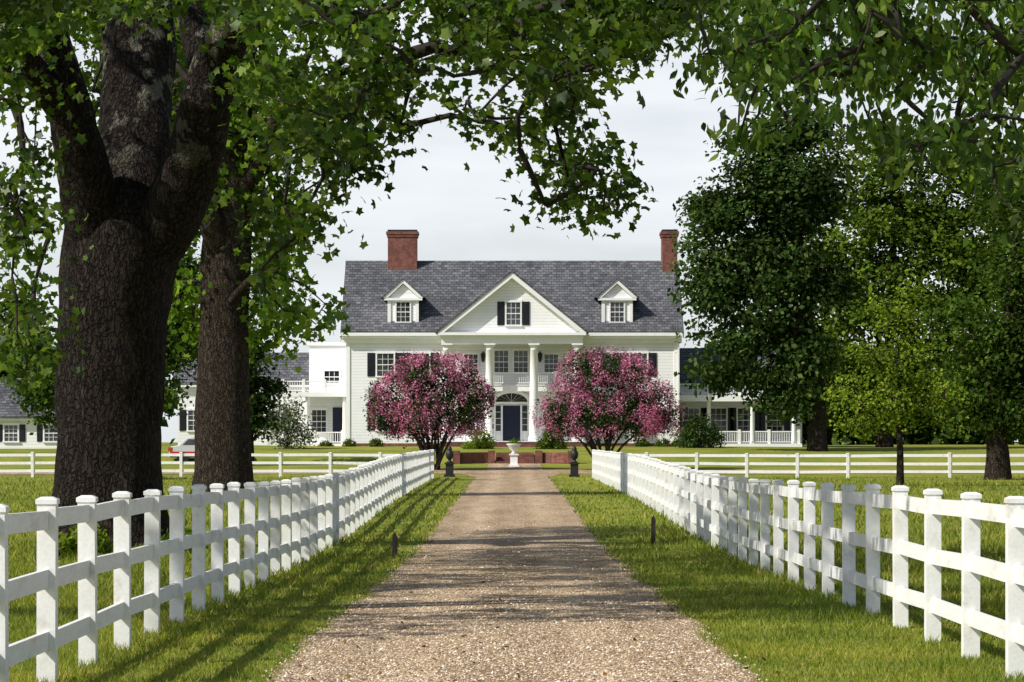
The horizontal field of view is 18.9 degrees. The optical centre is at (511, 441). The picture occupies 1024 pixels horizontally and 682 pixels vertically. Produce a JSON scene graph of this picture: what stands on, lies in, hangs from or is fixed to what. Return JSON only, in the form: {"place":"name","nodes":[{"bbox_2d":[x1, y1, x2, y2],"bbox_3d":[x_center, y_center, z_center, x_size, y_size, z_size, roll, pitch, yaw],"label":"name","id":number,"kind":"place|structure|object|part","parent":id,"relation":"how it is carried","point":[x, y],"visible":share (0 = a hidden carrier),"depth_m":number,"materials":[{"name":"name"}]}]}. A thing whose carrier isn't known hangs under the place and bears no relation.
{"place":"outdoors","nodes":[
{"label":"outdoors","id":0,"kind":"place"},
{"bbox_2d":[246,474,767,681],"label":"gravel driveway","id":1,"kind":"structure","parent":0,"point":[483,501],"depth_m":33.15,"materials":[{"name":"beige gravel"}]},
{"bbox_2d":[0,442,1023,681],"bbox_3d":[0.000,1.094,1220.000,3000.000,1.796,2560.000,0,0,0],"label":"ground","id":2,"kind":"structure","parent":0,"point":[584,459],"depth_m":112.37,"materials":[{"name":"green plant"}]},
{"bbox_2d":[0,378,56,448],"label":"white cottage","id":3,"kind":"structure","parent":2,"relation":"on","point":[13,425],"depth_m":188.00,"materials":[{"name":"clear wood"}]},
{"bbox_2d":[0,281,56,435],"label":"maple tree","id":4,"kind":"object","parent":2,"relation":"on","point":[43,400],"visible":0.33,"depth_m":134.46,"materials":[{"name":"green plant"}]},
{"bbox_2d":[26,523,112,559],"bbox_3d":[-7.107,1.605,49.973,1.578,0.822,0.951,0,0,0],"label":"garden plant","id":5,"kind":"object","parent":2,"relation":"on","point":[67,543],"visible":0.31,"depth_m":49.82,"materials":[{"name":"green plant"}]},
{"bbox_2d":[168,436,194,461],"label":"parked car","id":6,"kind":"object","parent":2,"relation":"on","point":[186,445],"visible":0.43,"depth_m":172.00,"materials":[{"name":"paint"}]},
{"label":"windows","id":7,"kind":"part","parent":6,"relation":"part of","materials":[{"name":"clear glass"}]},
{"bbox_2d":[162,239,200,421],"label":"maple tree","id":8,"kind":"object","parent":2,"relation":"on","point":[174,358],"visible":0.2,"depth_m":129.45,"materials":[{"name":"green plant"}]},
{"bbox_2d":[160,520,208,553],"bbox_3d":[-5.700,1.647,51.983,1.116,0.667,0.869,0,0,0],"label":"garden plant","id":9,"kind":"object","parent":2,"relation":"on","point":[188,531],"visible":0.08,"depth_m":51.96,"materials":[{"name":"green plant"}]},
{"bbox_2d":[0,452,395,476],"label":"rail fence","id":10,"kind":"object","parent":2,"relation":"on","point":[180,470],"visible":0.56,"depth_m":147.78,"materials":[{"name":"paint"}]},
{"bbox_2d":[0,449,433,681],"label":"rail fence","id":11,"kind":"object","parent":2,"relation":"on","point":[326,508],"visible":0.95,"depth_m":30.10,"materials":[{"name":"paint"}]},
{"bbox_2d":[96,0,348,493],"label":"sycamore tree","id":12,"kind":"object","parent":2,"relation":"on","point":[224,335],"visible":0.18,"depth_m":94.33,"materials":[{"name":"green plant"}]},
{"bbox_2d":[194,290,290,464],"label":"oak tree","id":13,"kind":"object","parent":2,"relation":"on","point":[260,401],"visible":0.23,"depth_m":167.80,"materials":[{"name":"green plant"}]},
{"bbox_2d":[263,391,318,448],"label":"flowering shrub","id":14,"kind":"object","parent":2,"relation":"on","point":[287,428],"visible":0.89,"depth_m":185.72,"materials":[{"name":"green plant"}]},
{"bbox_2d":[318,440,333,445],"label":"boxwood shrub","id":15,"kind":"object","parent":2,"relation":"on","point":[328,443],"visible":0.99,"depth_m":190.85,"materials":[{"name":"green plant"}]},
{"bbox_2d":[342,438,355,446],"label":"boxwood shrub","id":16,"kind":"object","parent":2,"relation":"on","point":[346,442],"visible":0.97,"depth_m":190.89,"materials":[{"name":"green plant"}]},
{"bbox_2d":[0,0,723,549],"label":"sycamore tree","id":17,"kind":"object","parent":2,"relation":"on","point":[134,168],"visible":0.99,"depth_m":47.62,"materials":[{"name":"green plant"}]},
{"bbox_2d":[368,436,384,446],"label":"boxwood shrub","id":18,"kind":"object","parent":2,"relation":"on","point":[376,442],"visible":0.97,"depth_m":190.87,"materials":[{"name":"green plant"}]},
{"bbox_2d":[392,533,396,556],"bbox_3d":[-1.948,1.754,50.998,0.085,0.520,0.075,0,0,0],"label":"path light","id":19,"kind":"object","parent":2,"relation":"on","point":[394,544],"visible":0.71,"depth_m":50.96,"materials":[{"name":"black metal"}]},
{"bbox_2d":[0,470,828,473],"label":"cross drive","id":20,"kind":"structure","parent":2,"relation":"on","point":[513,471],"depth_m":155.87,"materials":[{"name":"beige gravel"}]},
{"bbox_2d":[361,347,499,469],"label":"crepe myrtle tree","id":21,"kind":"object","parent":2,"relation":"on","point":[423,411],"visible":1,"depth_m":159.35,"materials":[{"name":"pink plant"}]},
{"bbox_2d":[444,445,454,476],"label":"cast iron urn pedestal","id":22,"kind":"object","parent":2,"relation":"on","point":[449,464],"visible":0.97,"depth_m":149.31,"materials":[{"name":"black metal"}]},
{"bbox_2d":[461,425,497,448],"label":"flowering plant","id":23,"kind":"object","parent":2,"relation":"on","point":[480,443],"visible":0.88,"depth_m":185.80,"materials":[{"name":"green plant"}]},
{"bbox_2d":[178,279,801,445],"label":"walls","id":24,"kind":"structure","parent":2,"relation":"on","point":[481,317],"depth_m":195.00,"materials":[{"name":"white wood"}]},
{"bbox_2d":[333,407,341,441],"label":"side door","id":25,"kind":"structure","parent":24,"relation":"attached to","point":[337,419],"depth_m":199.44,"materials":[{"name":"blue wood"}]},
{"bbox_2d":[179,302,789,432],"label":"shutters","id":26,"kind":"object","parent":24,"relation":"attached to","point":[759,422],"visible":0.36,"depth_m":194.95,"materials":[{"name":"black wood"}]},
{"bbox_2d":[174,261,796,385],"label":"roof","id":27,"kind":"structure","parent":24,"relation":"on","point":[448,291],"depth_m":198.36,"materials":[{"name":"tile"}]},
{"bbox_2d":[181,263,801,446],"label":"trim","id":28,"kind":"structure","parent":24,"relation":"attached to","point":[443,337],"depth_m":194.82,"materials":[{"name":"white wood"}]},
{"bbox_2d":[188,302,781,431],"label":"window glass","id":29,"kind":"object","parent":28,"relation":"on","point":[523,362],"visible":0.45,"depth_m":194.98,"materials":[{"name":"black glass"}]},
{"bbox_2d":[282,345,795,443],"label":"columns","id":30,"kind":"structure","parent":28,"relation":"on","point":[533,374],"depth_m":191.92,"materials":[{"name":"white wood"}]},
{"bbox_2d":[503,406,519,440],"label":"front door","id":31,"kind":"structure","parent":24,"relation":"attached to","point":[511,422],"depth_m":194.90,"materials":[{"name":"blue wood"}]},
{"bbox_2d":[0,325,1023,444],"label":"distant trees","id":32,"kind":"object","parent":2,"relation":"on","point":[924,437],"visible":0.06,"depth_m":227.21,"materials":[{"name":"green plant"}]},
{"bbox_2d":[453,451,572,463],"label":"brick garden wall","id":33,"kind":"structure","parent":2,"relation":"on","point":[459,457],"depth_m":171.72,"materials":[{"name":"red brick"}]},
{"bbox_2d":[350,231,678,446],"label":"brickwork","id":34,"kind":"object","parent":2,"relation":"on","point":[402,249],"visible":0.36,"depth_m":199.79,"materials":[{"name":"red brick"}]},
{"bbox_2d":[387,229,677,401],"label":"ironwork","id":35,"kind":"object","parent":34,"relation":"on","point":[505,398],"visible":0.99,"depth_m":194.92,"materials":[{"name":"metal"}]},
{"bbox_2d":[35,496,1013,681],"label":"fallen leaves","id":36,"kind":"object","parent":2,"relation":"on","point":[422,644],"visible":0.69,"depth_m":26.57,"materials":[{"name":"brown plant"}]},
{"bbox_2d":[531,426,569,448],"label":"boxwood shrub","id":37,"kind":"object","parent":2,"relation":"on","point":[553,443],"visible":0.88,"depth_m":185.79,"materials":[{"name":"green plant"}]},
{"bbox_2d":[569,445,579,476],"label":"cast iron urn pedestal","id":38,"kind":"object","parent":2,"relation":"on","point":[574,463],"visible":0.99,"depth_m":149.31,"materials":[{"name":"black metal"}]},
{"bbox_2d":[528,346,687,457],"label":"crepe myrtle tree","id":39,"kind":"object","parent":2,"relation":"on","point":[606,412],"visible":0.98,"depth_m":159.35,"materials":[{"name":"pink plant"}]},
{"bbox_2d":[633,438,649,446],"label":"boxwood shrub","id":40,"kind":"object","parent":2,"relation":"on","point":[639,444],"visible":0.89,"depth_m":190.82,"materials":[{"name":"green plant"}]},
{"bbox_2d":[651,515,655,544],"bbox_3d":[2.623,1.688,56.998,0.085,0.660,0.075,0,0,0],"label":"wooden stake","id":41,"kind":"object","parent":2,"relation":"on","point":[653,529],"visible":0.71,"depth_m":56.96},
{"bbox_2d":[655,438,670,446],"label":"boxwood shrub","id":42,"kind":"object","parent":2,"relation":"on","point":[665,443],"visible":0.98,"depth_m":190.86,"materials":[{"name":"green plant"}]},
{"bbox_2d":[670,438,682,446],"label":"boxwood shrub","id":43,"kind":"object","parent":2,"relation":"on","point":[673,444],"visible":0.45,"depth_m":190.88,"materials":[{"name":"green plant"}]},
{"bbox_2d":[671,413,729,447],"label":"holly shrub","id":44,"kind":"object","parent":2,"relation":"on","point":[692,437],"visible":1,"depth_m":187.66,"materials":[{"name":"green plant"}]},
{"bbox_2d":[667,98,875,450],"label":"oak tree","id":45,"kind":"object","parent":2,"relation":"on","point":[786,270],"visible":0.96,"depth_m":180.87,"materials":[{"name":"green plant"}]},
{"bbox_2d":[592,449,1023,678],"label":"rail fence","id":46,"kind":"object","parent":2,"relation":"on","point":[675,491],"visible":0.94,"depth_m":33.30,"materials":[{"name":"paint"}]},
{"bbox_2d":[637,0,1023,252],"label":"walnut tree","id":47,"kind":"object","parent":2,"relation":"on","point":[881,33],"visible":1,"depth_m":31.39,"materials":[{"name":"green plant"}]},
{"bbox_2d":[638,452,1023,477],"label":"rail fence","id":48,"kind":"object","parent":2,"relation":"on","point":[847,471],"visible":0.69,"depth_m":146.23,"materials":[{"name":"paint"}]},
{"bbox_2d":[821,279,981,484],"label":"young maple tree","id":49,"kind":"object","parent":2,"relation":"on","point":[903,393],"visible":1,"depth_m":118.73,"materials":[{"name":"green plant"}]},
{"bbox_2d":[788,115,1023,446],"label":"maple tree","id":50,"kind":"object","parent":2,"relation":"on","point":[924,228],"visible":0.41,"depth_m":198.32,"materials":[{"name":"green plant"}]},
{"bbox_2d":[911,156,1023,479],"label":"maple tree","id":51,"kind":"object","parent":2,"relation":"on","point":[999,412],"visible":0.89,"depth_m":139.50,"materials":[{"name":"green plant"}]},
{"bbox_2d":[0,0,1023,441],"label":"sky","id":52,"kind":"structure","parent":0,"point":[456,214],"materials":[{"name":"white"}]},
{"bbox_2d":[487,463,542,469],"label":"garden path","id":53,"kind":"structure","parent":0,"point":[522,466],"depth_m":165.93,"materials":[{"name":"beige stone"}]},
{"bbox_2d":[505,438,523,466],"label":"garden urn","id":54,"kind":"object","parent":53,"relation":"on","point":[514,447],"visible":1,"depth_m":165.80,"materials":[{"name":"white stone"}]},
{"bbox_2d":[496,453,533,462],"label":"brick steps","id":55,"kind":"structure","parent":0,"point":[522,457],"depth_m":172.76,"materials":[{"name":"red brick"}]}
]}

